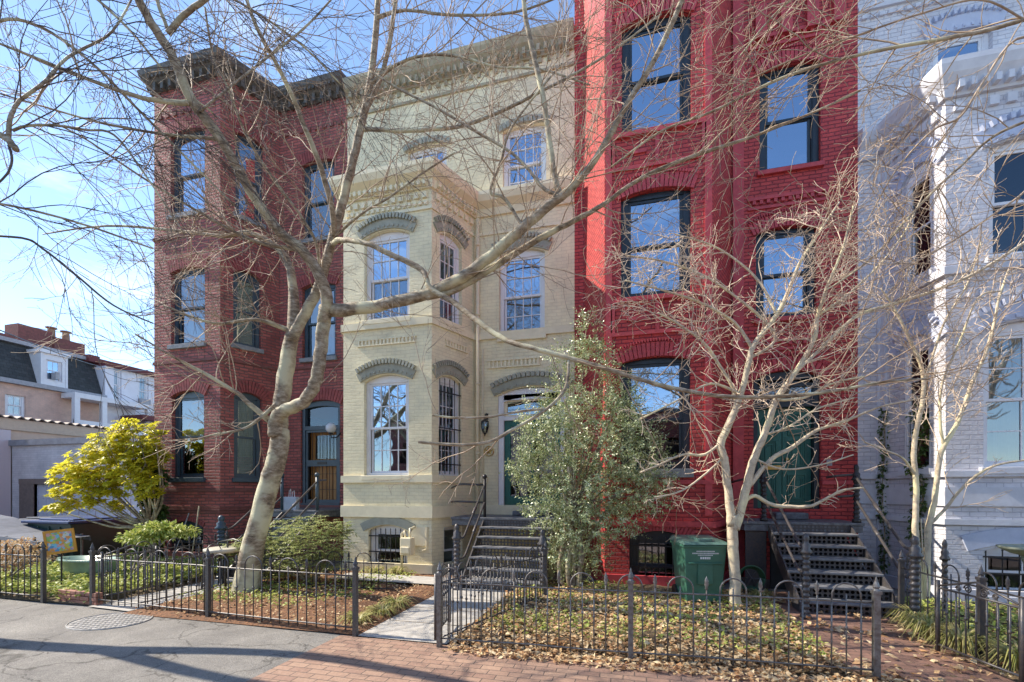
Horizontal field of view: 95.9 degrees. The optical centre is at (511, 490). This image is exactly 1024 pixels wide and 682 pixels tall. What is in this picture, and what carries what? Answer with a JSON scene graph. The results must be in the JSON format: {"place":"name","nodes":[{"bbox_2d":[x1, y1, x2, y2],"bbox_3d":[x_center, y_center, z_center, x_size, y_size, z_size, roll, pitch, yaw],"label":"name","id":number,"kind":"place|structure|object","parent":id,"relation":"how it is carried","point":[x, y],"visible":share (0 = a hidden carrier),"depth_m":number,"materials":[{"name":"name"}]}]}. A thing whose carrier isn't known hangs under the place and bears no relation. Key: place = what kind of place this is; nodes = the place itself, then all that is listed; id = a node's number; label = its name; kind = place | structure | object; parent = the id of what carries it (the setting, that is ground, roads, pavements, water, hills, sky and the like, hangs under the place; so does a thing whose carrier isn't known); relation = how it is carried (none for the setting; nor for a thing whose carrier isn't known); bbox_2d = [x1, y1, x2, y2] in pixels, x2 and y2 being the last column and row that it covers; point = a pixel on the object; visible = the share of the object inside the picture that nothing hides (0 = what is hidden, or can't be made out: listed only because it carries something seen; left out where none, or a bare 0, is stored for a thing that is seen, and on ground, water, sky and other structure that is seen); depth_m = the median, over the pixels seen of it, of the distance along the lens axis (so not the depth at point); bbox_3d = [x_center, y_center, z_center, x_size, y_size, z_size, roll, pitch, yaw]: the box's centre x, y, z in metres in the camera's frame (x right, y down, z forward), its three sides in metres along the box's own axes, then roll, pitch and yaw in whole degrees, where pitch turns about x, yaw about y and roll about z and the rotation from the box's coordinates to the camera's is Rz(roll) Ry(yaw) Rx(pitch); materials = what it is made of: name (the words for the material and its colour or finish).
{"place":"outdoors","nodes":[
{"label":"outdoors","id":0,"kind":"place"},
{"bbox_2d":[0,414,127,516],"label":"shed","id":1,"kind":"structure","parent":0,"point":[17,428],"depth_m":20.90,"materials":[{"name":"beige paint"}]},
{"bbox_2d":[0,323,151,434],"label":"row house","id":2,"kind":"structure","parent":0,"point":[41,385],"depth_m":28.02,"materials":[{"name":"paint"}]},
{"bbox_2d":[5,394,23,416],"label":"window","id":3,"kind":"structure","parent":2,"relation":"in","point":[14,405],"depth_m":26.38,"materials":[{"name":"glass"}]},
{"bbox_2d":[8,435,145,518],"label":"garage","id":4,"kind":"structure","parent":0,"point":[33,460],"depth_m":19.97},
{"bbox_2d":[37,484,144,516],"bbox_3d":[-17.403,0.770,19.279,6.780,2.060,0.085,0,0,15],"label":"garage door","id":5,"kind":"structure","parent":4,"relation":"in","point":[42,500],"depth_m":19.53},
{"bbox_2d":[1,540,201,573],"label":"alley","id":6,"kind":"structure","parent":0,"point":[3,561],"depth_m":11.75,"materials":[{"name":"concrete"}]},
{"bbox_2d":[0,515,90,568],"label":"parked car","id":7,"kind":"object","parent":6,"relation":"on","point":[14,528],"visible":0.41,"depth_m":11.03,"materials":[{"name":"metal"}]},
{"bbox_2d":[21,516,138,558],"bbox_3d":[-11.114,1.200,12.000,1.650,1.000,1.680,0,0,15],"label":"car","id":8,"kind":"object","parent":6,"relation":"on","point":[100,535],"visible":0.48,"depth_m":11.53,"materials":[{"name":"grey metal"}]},
{"bbox_2d":[94,359,153,427],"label":"row house","id":9,"kind":"structure","parent":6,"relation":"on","point":[132,389],"depth_m":31.69,"materials":[{"name":"white"}]},
{"bbox_2d":[0,566,266,605],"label":"garden soil","id":10,"kind":"structure","parent":0,"point":[53,598],"depth_m":7.65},
{"bbox_2d":[0,535,63,587],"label":"shrub","id":11,"kind":"object","parent":10,"relation":"on","point":[19,548],"visible":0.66,"depth_m":8.26,"materials":[{"name":"brown plant"}]},
{"bbox_2d":[42,528,77,587],"bbox_3d":[-7.433,1.187,7.607,0.445,1.126,0.040,0,0,-21],"label":"garden sign","id":12,"kind":"object","parent":10,"relation":"on","point":[61,541],"visible":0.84,"depth_m":7.60,"materials":[{"name":"orange wood"}]},
{"bbox_2d":[58,588,102,604],"bbox_3d":[-6.707,1.656,7.171,0.917,0.188,0.108,0,0,19],"label":"brick edging","id":13,"kind":"object","parent":10,"relation":"on","point":[78,599],"visible":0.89,"depth_m":7.12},
{"bbox_2d":[56,555,120,577],"bbox_3d":[-8.079,1.480,8.825,1.400,0.380,0.630,0,0,15],"label":"planter","id":14,"kind":"object","parent":10,"relation":"on","point":[79,564],"visible":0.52,"depth_m":8.57,"materials":[{"name":"plastic"}]},
{"bbox_2d":[39,417,173,555],"bbox_3d":[-9.301,0.048,10.632,3.373,3.486,1.456,0,0,15],"label":"evergreen tree","id":15,"kind":"object","parent":10,"relation":"on","point":[131,465],"visible":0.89,"depth_m":10.47,"materials":[{"name":"yellow plant"}]},
{"bbox_2d":[1,553,233,602],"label":"ground cover","id":16,"kind":"object","parent":10,"relation":"on","point":[53,572],"visible":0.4,"depth_m":8.30,"materials":[{"name":"green plant"}]},
{"bbox_2d":[114,519,201,582],"bbox_3d":[-6.818,1.157,8.742,1.736,1.214,1.063,0,0,15],"label":"shrub","id":17,"kind":"object","parent":10,"relation":"on","point":[152,532],"visible":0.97,"depth_m":8.74,"materials":[{"name":"green plant"}]},
{"bbox_2d":[96,530,229,599],"bbox_3d":[-6.090,1.275,8.271,0.072,0.970,2.446,0,0,14],"label":"iron fence","id":18,"kind":"object","parent":10,"relation":"on","point":[227,536],"visible":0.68,"depth_m":8.05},
{"bbox_2d":[100,545,157,598],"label":"garden gate","id":19,"kind":"structure","parent":18,"relation":"attached to","point":[102,554],"depth_m":7.40,"materials":[{"name":"metal"}]},
{"bbox_2d":[0,599,337,681],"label":"alley pavement","id":20,"kind":"structure","parent":0,"point":[40,642],"depth_m":5.13,"materials":[{"name":"concrete"}]},
{"bbox_2d":[0,541,47,603],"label":"iron fence","id":21,"kind":"object","parent":20,"relation":"on","point":[43,550],"visible":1,"depth_m":7.27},
{"bbox_2d":[65,612,152,630],"bbox_3d":[-5.379,1.750,6.199,1.000,0.021,0.840,0,0,15],"label":"manhole cover","id":22,"kind":"object","parent":20,"relation":"on","point":[107,621],"visible":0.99,"depth_m":6.13,"materials":[{"name":"metal"}]},
{"bbox_2d":[0,0,433,469],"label":"bare tree","id":23,"kind":"object","parent":20,"relation":"on","point":[9,141],"visible":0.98,"depth_m":5.57,"materials":[{"name":"brown wood"}]},
{"bbox_2d":[89,567,303,610],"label":"garden path","id":24,"kind":"structure","parent":0,"point":[115,606],"depth_m":7.43,"materials":[{"name":"concrete"}]},
{"bbox_2d":[200,538,241,590],"bbox_3d":[-5.066,1.310,8.216,0.820,0.883,0.640,0,0,15],"label":"garden bench","id":25,"kind":"object","parent":24,"relation":"on","point":[224,550],"visible":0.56,"depth_m":8.08,"materials":[{"name":"white stone"}]},
{"bbox_2d":[214,473,339,578],"bbox_3d":[-5.245,0.672,10.366,2.002,2.155,2.849,0,0,15],"label":"iron stoop","id":26,"kind":"object","parent":24,"relation":"on","point":[280,513],"visible":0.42,"depth_m":10.24,"materials":[{"name":"grey metal"}]},
{"bbox_2d":[0,0,574,371],"label":"sky","id":27,"kind":"structure","parent":0,"point":[50,188],"materials":[{"name":"blue"}]},
{"bbox_2d":[124,566,460,633],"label":"garden soil","id":28,"kind":"structure","parent":0,"point":[170,613],"depth_m":6.80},
{"bbox_2d":[137,531,271,603],"bbox_3d":[-5.116,1.275,7.958,0.074,0.970,2.544,0,0,15],"label":"iron fence","id":29,"kind":"object","parent":28,"relation":"on","point":[198,556],"visible":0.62,"depth_m":7.44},
{"bbox_2d":[88,542,359,636],"bbox_3d":[-4.137,1.275,6.295,4.832,0.970,0.074,0,0,18],"label":"iron fence","id":30,"kind":"object","parent":28,"relation":"on","point":[207,559],"visible":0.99,"depth_m":6.27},
{"bbox_2d":[214,514,359,581],"bbox_3d":[-4.050,1.102,8.521,2.662,1.334,1.404,0,0,15],"label":"shrub","id":31,"kind":"object","parent":28,"relation":"on","point":[308,556],"visible":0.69,"depth_m":8.43,"materials":[{"name":"green plant"}]},
{"bbox_2d":[135,570,451,629],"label":"fallen leaves","id":32,"kind":"object","parent":28,"relation":"on","point":[350,605],"visible":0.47,"depth_m":6.99,"materials":[{"name":"brown plant"}]},
{"bbox_2d":[176,565,419,607],"bbox_3d":[-3.554,1.662,8.302,2.893,0.148,3.119,0,0,15],"label":"ground cover","id":33,"kind":"object","parent":28,"relation":"on","point":[273,593],"visible":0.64,"depth_m":7.66,"materials":[{"name":"green plant"}]},
{"bbox_2d":[263,549,393,590],"bbox_3d":[-3.443,1.275,8.082,3.036,0.970,0.071,0,0,14],"label":"iron fence","id":34,"kind":"object","parent":28,"relation":"on","point":[348,562],"visible":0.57,"depth_m":8.01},
{"bbox_2d":[334,610,379,625],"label":"grass clump","id":35,"kind":"object","parent":28,"relation":"on","point":[364,615],"visible":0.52,"depth_m":6.03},
{"bbox_2d":[361,602,403,617],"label":"grass clump","id":36,"kind":"object","parent":28,"relation":"on","point":[380,609],"visible":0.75,"depth_m":6.43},
{"bbox_2d":[0,0,1023,592],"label":"bare tree","id":37,"kind":"object","parent":28,"relation":"on","point":[282,408],"visible":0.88,"depth_m":6.45,"materials":[{"name":"brown wood"}]},
{"bbox_2d":[332,573,451,584],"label":"garden path","id":38,"kind":"structure","parent":0,"point":[418,579],"depth_m":8.73,"materials":[{"name":"concrete"}]},
{"bbox_2d":[357,576,522,643],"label":"garden path","id":39,"kind":"structure","parent":0,"point":[414,629],"depth_m":6.22,"materials":[{"name":"concrete"}]},
{"bbox_2d":[434,563,450,639],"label":"garden gate","id":40,"kind":"structure","parent":39,"relation":"on","point":[448,573],"depth_m":5.67,"materials":[{"name":"metal"}]},
{"bbox_2d":[451,474,562,593],"bbox_3d":[-0.277,0.710,9.167,2.468,2.080,2.594,0,0,15],"label":"iron stoop","id":41,"kind":"object","parent":39,"relation":"on","point":[507,536],"visible":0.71,"depth_m":8.87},
{"bbox_2d":[0,535,1023,681],"bbox_3d":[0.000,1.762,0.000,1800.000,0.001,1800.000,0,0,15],"label":"ground","id":42,"kind":"structure","parent":0,"point":[1008,564],"depth_m":9.91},
{"bbox_2d":[137,46,346,562],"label":"row house","id":43,"kind":"structure","parent":42,"relation":"on","point":[215,486],"depth_m":11.61,"materials":[{"name":"red brick"}]},
{"bbox_2d":[127,446,170,559],"bbox_3d":[-8.762,0.368,11.181,1.103,3.098,0.750,0,0,15],"label":"ivy","id":44,"kind":"object","parent":43,"relation":"attached to","point":[163,512],"visible":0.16,"depth_m":11.10,"materials":[{"name":"green plant"}]},
{"bbox_2d":[171,521,202,550],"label":"window","id":45,"kind":"structure","parent":43,"relation":"in","point":[188,523],"depth_m":11.40,"materials":[{"name":"black glass"}]},
{"bbox_2d":[175,392,203,477],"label":"window","id":46,"kind":"structure","parent":43,"relation":"in","point":[195,429],"depth_m":11.55,"materials":[{"name":"blue glass"}]},
{"bbox_2d":[174,131,204,212],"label":"window","id":47,"kind":"structure","parent":43,"relation":"in","point":[179,168],"depth_m":11.49,"materials":[{"name":"blue glass"}]},
{"bbox_2d":[175,269,204,343],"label":"window","id":48,"kind":"structure","parent":43,"relation":"in","point":[190,328],"depth_m":11.60,"materials":[{"name":"blue glass"}]},
{"bbox_2d":[233,272,258,347],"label":"window","id":49,"kind":"structure","parent":43,"relation":"in","point":[255,338],"depth_m":11.75,"materials":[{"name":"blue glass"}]},
{"bbox_2d":[234,393,259,477],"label":"window","id":50,"kind":"structure","parent":43,"relation":"in","point":[247,441],"depth_m":11.76,"materials":[{"name":"grey glass"}]},
{"bbox_2d":[235,135,260,221],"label":"window","id":51,"kind":"structure","parent":43,"relation":"in","point":[243,140],"depth_m":11.78,"materials":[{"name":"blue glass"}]},
{"bbox_2d":[305,162,333,237],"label":"window","id":52,"kind":"structure","parent":43,"relation":"in","point":[323,208],"depth_m":12.10,"materials":[{"name":"blue glass"}]},
{"bbox_2d":[305,284,335,357],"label":"window","id":53,"kind":"structure","parent":43,"relation":"in","point":[310,327],"depth_m":12.06,"materials":[{"name":"blue glass"}]},
{"bbox_2d":[311,432,335,499],"bbox_3d":[-4.834,-0.615,12.101,0.985,1.885,0.065,0,0,15],"label":"door","id":54,"kind":"structure","parent":43,"relation":"in","point":[325,434],"depth_m":12.10,"materials":[{"name":"orange wood"}]},
{"bbox_2d":[328,17,574,573],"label":"row house","id":55,"kind":"structure","parent":42,"relation":"on","point":[388,412],"depth_m":10.22,"materials":[{"name":"beige paint"}]},
{"bbox_2d":[367,376,408,475],"bbox_3d":[-2.642,-1.402,10.110,1.064,2.156,0.243,0,0,15],"label":"window","id":56,"kind":"structure","parent":55,"relation":"in","point":[387,396],"depth_m":10.11,"materials":[{"name":"glass"}]},
{"bbox_2d":[369,525,406,562],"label":"window","id":57,"kind":"structure","parent":55,"relation":"in","point":[374,535],"depth_m":9.99,"materials":[{"name":"white paint"}]},
{"bbox_2d":[367,232,409,319],"bbox_3d":[-2.629,-4.623,10.107,1.072,1.896,0.243,0,0,15],"label":"window","id":58,"kind":"structure","parent":55,"relation":"in","point":[396,270],"depth_m":10.07,"materials":[{"name":"glass"}]},
{"bbox_2d":[400,526,415,571],"bbox_3d":[-2.156,1.248,9.560,0.275,1.004,0.352,0,0,15],"label":"gas meter","id":59,"kind":"object","parent":55,"relation":"attached to","point":[407,546],"visible":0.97,"depth_m":9.43,"materials":[{"name":"beige paint"}]},
{"bbox_2d":[410,527,427,550],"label":"wall panel","id":60,"kind":"structure","parent":55,"relation":"attached to","point":[420,534],"depth_m":9.66,"materials":[{"name":"beige paint"}]},
{"bbox_2d":[410,146,446,164],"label":"window","id":61,"kind":"structure","parent":55,"relation":"in","point":[421,154],"depth_m":11.14,"materials":[{"name":"white paint"}]},
{"bbox_2d":[440,235,458,323],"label":"window","id":62,"kind":"structure","parent":55,"relation":"in","point":[452,246],"depth_m":10.35,"materials":[{"name":"white paint"}]},
{"bbox_2d":[439,377,460,475],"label":"window","id":63,"kind":"structure","parent":55,"relation":"in","point":[446,382],"depth_m":10.22,"materials":[{"name":"glass"}]},
{"bbox_2d":[500,250,544,330],"bbox_3d":[0.254,-4.476,10.582,1.051,1.969,0.095,0,0,15],"label":"window","id":64,"kind":"structure","parent":55,"relation":"in","point":[533,257],"depth_m":10.57,"materials":[{"name":"glass"}]},
{"bbox_2d":[504,126,545,186],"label":"window","id":65,"kind":"structure","parent":55,"relation":"in","point":[514,178],"depth_m":10.57,"materials":[{"name":"glass"}]},
{"bbox_2d":[505,419,559,504],"bbox_3d":[0.459,-0.609,10.491,1.311,1.986,0.115,0,0,15],"label":"door","id":66,"kind":"structure","parent":55,"relation":"in","point":[509,500],"depth_m":10.63,"materials":[{"name":"green paint"}]},
{"bbox_2d":[575,0,857,585],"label":"row house","id":67,"kind":"structure","parent":42,"relation":"on","point":[818,149],"depth_m":8.82,"materials":[{"name":"brick"}]},
{"bbox_2d":[630,531,677,576],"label":"window","id":68,"kind":"structure","parent":67,"relation":"in","point":[659,537],"depth_m":8.57,"materials":[{"name":"black metal"}]},
{"bbox_2d":[621,191,689,297],"bbox_3d":[2.662,-4.551,8.612,1.220,1.948,0.095,0,0,15],"label":"window","id":69,"kind":"structure","parent":67,"relation":"in","point":[646,201],"depth_m":8.62,"materials":[{"name":"glass"}]},
{"bbox_2d":[622,358,689,468],"bbox_3d":[2.681,-1.421,8.684,1.207,2.052,0.243,0,0,15],"label":"window","id":70,"kind":"structure","parent":67,"relation":"in","point":[650,369],"depth_m":8.58,"materials":[{"name":"glass"}]},
{"bbox_2d":[622,17,689,131],"bbox_3d":[2.674,-7.678,8.609,1.206,2.078,0.095,0,0,15],"label":"window","id":71,"kind":"structure","parent":67,"relation":"in","point":[633,53],"depth_m":8.62,"materials":[{"name":"glass"}]},
{"bbox_2d":[758,409,781,507],"bbox_3d":[5.185,-0.640,9.331,0.467,2.004,0.110,0,0,15],"label":"door","id":72,"kind":"structure","parent":67,"relation":"in","point":[774,445],"depth_m":9.31,"materials":[{"name":"green paint"}]},
{"bbox_2d":[756,228,813,317],"bbox_3d":[5.405,-4.289,9.202,1.051,1.764,0.095,0,0,15],"label":"window","id":73,"kind":"structure","parent":67,"relation":"in","point":[768,280],"depth_m":9.21,"materials":[{"name":"glass"}]},
{"bbox_2d":[759,64,818,169],"bbox_3d":[5.471,-7.344,9.184,1.060,2.039,0.095,0,0,15],"label":"window","id":74,"kind":"structure","parent":67,"relation":"in","point":[793,137],"depth_m":9.18,"materials":[{"name":"glass"}]},
{"bbox_2d":[782,407,810,508],"bbox_3d":[5.664,-0.640,9.187,0.507,2.004,0.140,0,0,15],"label":"door","id":75,"kind":"structure","parent":67,"relation":"in","point":[802,494],"depth_m":9.20,"materials":[{"name":"green paint"}]},
{"bbox_2d":[858,0,1023,602],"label":"row house","id":76,"kind":"structure","parent":42,"relation":"on","point":[971,534],"depth_m":7.48,"materials":[{"name":"white paint"}]},
{"bbox_2d":[875,408,890,573],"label":"ivy","id":77,"kind":"object","parent":76,"relation":"attached to","point":[879,491],"visible":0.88,"depth_m":8.52,"materials":[{"name":"green plant"}]},
{"bbox_2d":[903,404,931,563],"bbox_3d":[6.843,0.152,7.759,0.414,3.196,0.369,0,0,15],"label":"ivy","id":78,"kind":"object","parent":76,"relation":"attached to","point":[924,429],"visible":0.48,"depth_m":7.74,"materials":[{"name":"green plant"}]},
{"bbox_2d":[905,336,930,468],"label":"window","id":79,"kind":"structure","parent":76,"relation":"in","point":[910,426],"depth_m":8.06,"materials":[{"name":"white paint"}]},
{"bbox_2d":[906,164,931,279],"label":"window","id":80,"kind":"structure","parent":76,"relation":"in","point":[918,170],"depth_m":8.01,"materials":[{"name":"white paint"}]},
{"bbox_2d":[933,33,988,66],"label":"window","id":81,"kind":"structure","parent":76,"relation":"in","point":[980,42],"depth_m":8.43,"materials":[{"name":"white paint"}]},
{"bbox_2d":[983,322,1023,466],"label":"window","id":82,"kind":"structure","parent":76,"relation":"in","point":[1003,433],"depth_m":7.36,"materials":[{"name":"glass"}]},
{"bbox_2d":[983,548,1023,590],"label":"window","id":83,"kind":"structure","parent":76,"relation":"in","point":[996,552],"depth_m":7.22,"materials":[{"name":"white paint"}]},
{"bbox_2d":[989,140,1023,255],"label":"window","id":84,"kind":"structure","parent":76,"relation":"in","point":[1020,149],"depth_m":7.26,"materials":[{"name":"glass"}]},
{"bbox_2d":[246,635,837,681],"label":"brick sidewalk","id":85,"kind":"structure","parent":0,"point":[342,658],"depth_m":4.54,"materials":[{"name":"brick"}]},
{"bbox_2d":[435,561,882,680],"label":"iron fence","id":86,"kind":"object","parent":85,"relation":"on","point":[876,592],"visible":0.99,"depth_m":4.65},
{"bbox_2d":[442,636,913,681],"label":"fallen leaves","id":87,"kind":"object","parent":85,"relation":"on","point":[655,665],"visible":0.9,"depth_m":4.55,"materials":[{"name":"brown plant"}]},
{"bbox_2d":[520,0,1023,373],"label":"bare tree","id":88,"kind":"object","parent":85,"relation":"on","point":[1018,19],"visible":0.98,"depth_m":5.25,"materials":[{"name":"brown wood"}]},
{"bbox_2d":[456,579,854,677],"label":"garden soil","id":89,"kind":"structure","parent":0,"point":[651,633],"depth_m":5.42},
{"bbox_2d":[443,540,547,639],"bbox_3d":[-0.101,1.275,6.277,0.086,0.970,2.511,0,0,31],"label":"iron fence","id":90,"kind":"object","parent":89,"relation":"on","point":[545,549],"visible":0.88,"depth_m":6.15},
{"bbox_2d":[499,305,683,586],"bbox_3d":[1.307,-0.711,7.977,3.081,5.015,1.942,0,0,-8],"label":"holly tree","id":91,"kind":"object","parent":89,"relation":"on","point":[572,515],"visible":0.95,"depth_m":7.84,"materials":[{"name":"green plant"}]},
{"bbox_2d":[477,575,834,658],"bbox_3d":[1.805,1.649,6.663,3.974,0.165,3.504,0,0,15],"label":"ground cover","id":92,"kind":"object","parent":89,"relation":"on","point":[586,625],"visible":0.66,"depth_m":5.86,"materials":[{"name":"green plant"}]},
{"bbox_2d":[453,581,858,672],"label":"fallen leaves","id":93,"kind":"object","parent":89,"relation":"on","point":[839,660],"visible":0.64,"depth_m":5.62,"materials":[{"name":"brown plant"}]},
{"bbox_2d":[669,535,726,601],"bbox_3d":[2.884,1.232,7.180,0.671,1.035,0.764,0,0,3],"label":"trash bin","id":94,"kind":"object","parent":89,"relation":"on","point":[698,559],"visible":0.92,"depth_m":6.87,"materials":[{"name":"green plastic"}]},
{"bbox_2d":[740,565,765,592],"bbox_3d":[3.911,1.486,7.569,0.426,0.538,0.111,0,0,15],"label":"hose reel","id":95,"kind":"object","parent":89,"relation":"on","point":[761,573],"visible":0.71,"depth_m":7.54,"materials":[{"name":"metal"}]},
{"bbox_2d":[582,120,1023,608],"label":"bare tree","id":96,"kind":"object","parent":89,"relation":"on","point":[750,480],"visible":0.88,"depth_m":6.67,"materials":[{"name":"brown plant"}]},
{"bbox_2d":[765,591,1015,681],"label":"garden path","id":97,"kind":"structure","parent":0,"point":[898,643],"depth_m":5.02,"materials":[{"name":"brick"}]},
{"bbox_2d":[731,464,923,624],"bbox_3d":[4.824,0.655,7.527,2.016,2.190,3.122,0,0,15],"label":"iron stoop","id":98,"kind":"object","parent":97,"relation":"on","point":[806,553],"visible":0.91,"depth_m":7.31,"materials":[{"name":"metal"}]},
{"bbox_2d":[935,580,1023,681],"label":"garden gate","id":99,"kind":"structure","parent":97,"relation":"on","point":[1020,607],"depth_m":4.41,"materials":[{"name":"metal"}]},
{"bbox_2d":[882,598,1018,681],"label":"garden soil","id":100,"kind":"structure","parent":0,"point":[1015,678],"depth_m":5.57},
{"bbox_2d":[771,599,1017,681],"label":"fallen leaves","id":101,"kind":"object","parent":100,"relation":"on","point":[932,651],"visible":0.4,"depth_m":4.82,"materials":[{"name":"brown plant"}]},
{"bbox_2d":[790,199,1023,605],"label":"bare tree","id":102,"kind":"object","parent":100,"relation":"on","point":[930,521],"visible":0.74,"depth_m":6.87,"materials":[{"name":"brown plant"}]},
{"bbox_2d":[881,603,952,630],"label":"grass clump","id":103,"kind":"object","parent":100,"relation":"on","point":[923,611],"visible":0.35,"depth_m":5.81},
{"bbox_2d":[888,611,964,641],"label":"grass clump","id":104,"kind":"object","parent":100,"relation":"on","point":[921,626],"visible":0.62,"depth_m":5.35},
{"bbox_2d":[939,539,949,620],"bbox_3d":[5.657,1.195,6.042,0.109,1.110,0.109,0,0,15],"label":"iron post","id":105,"kind":"object","parent":100,"relation":"on","point":[944,557],"visible":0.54,"depth_m":6.02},
{"bbox_2d":[897,595,1017,649],"bbox_3d":[6.614,1.632,5.038,3.040,0.234,3.400,0,0,15],"label":"ground cover","id":106,"kind":"object","parent":100,"relation":"on","point":[1014,616],"visible":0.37,"depth_m":5.92,"materials":[{"name":"green plant"}]},
{"bbox_2d":[915,622,1001,659],"bbox_3d":[4.801,1.610,4.922,0.830,0.280,0.855,0,0,15],"label":"grass clump","id":107,"kind":"object","parent":100,"relation":"on","point":[961,638],"visible":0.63,"depth_m":4.87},
{"bbox_2d":[897,550,1023,659],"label":"iron fence","id":108,"kind":"object","parent":100,"relation":"on","point":[981,609],"visible":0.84,"depth_m":5.07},
{"bbox_2d":[970,637,1018,675],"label":"grass clump","id":109,"kind":"object","parent":100,"relation":"on","point":[1004,648],"visible":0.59,"depth_m":4.46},
{"bbox_2d":[996,544,1023,563],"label":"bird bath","id":110,"kind":"object","parent":100,"relation":"on","point":[1018,549],"visible":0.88,"depth_m":6.01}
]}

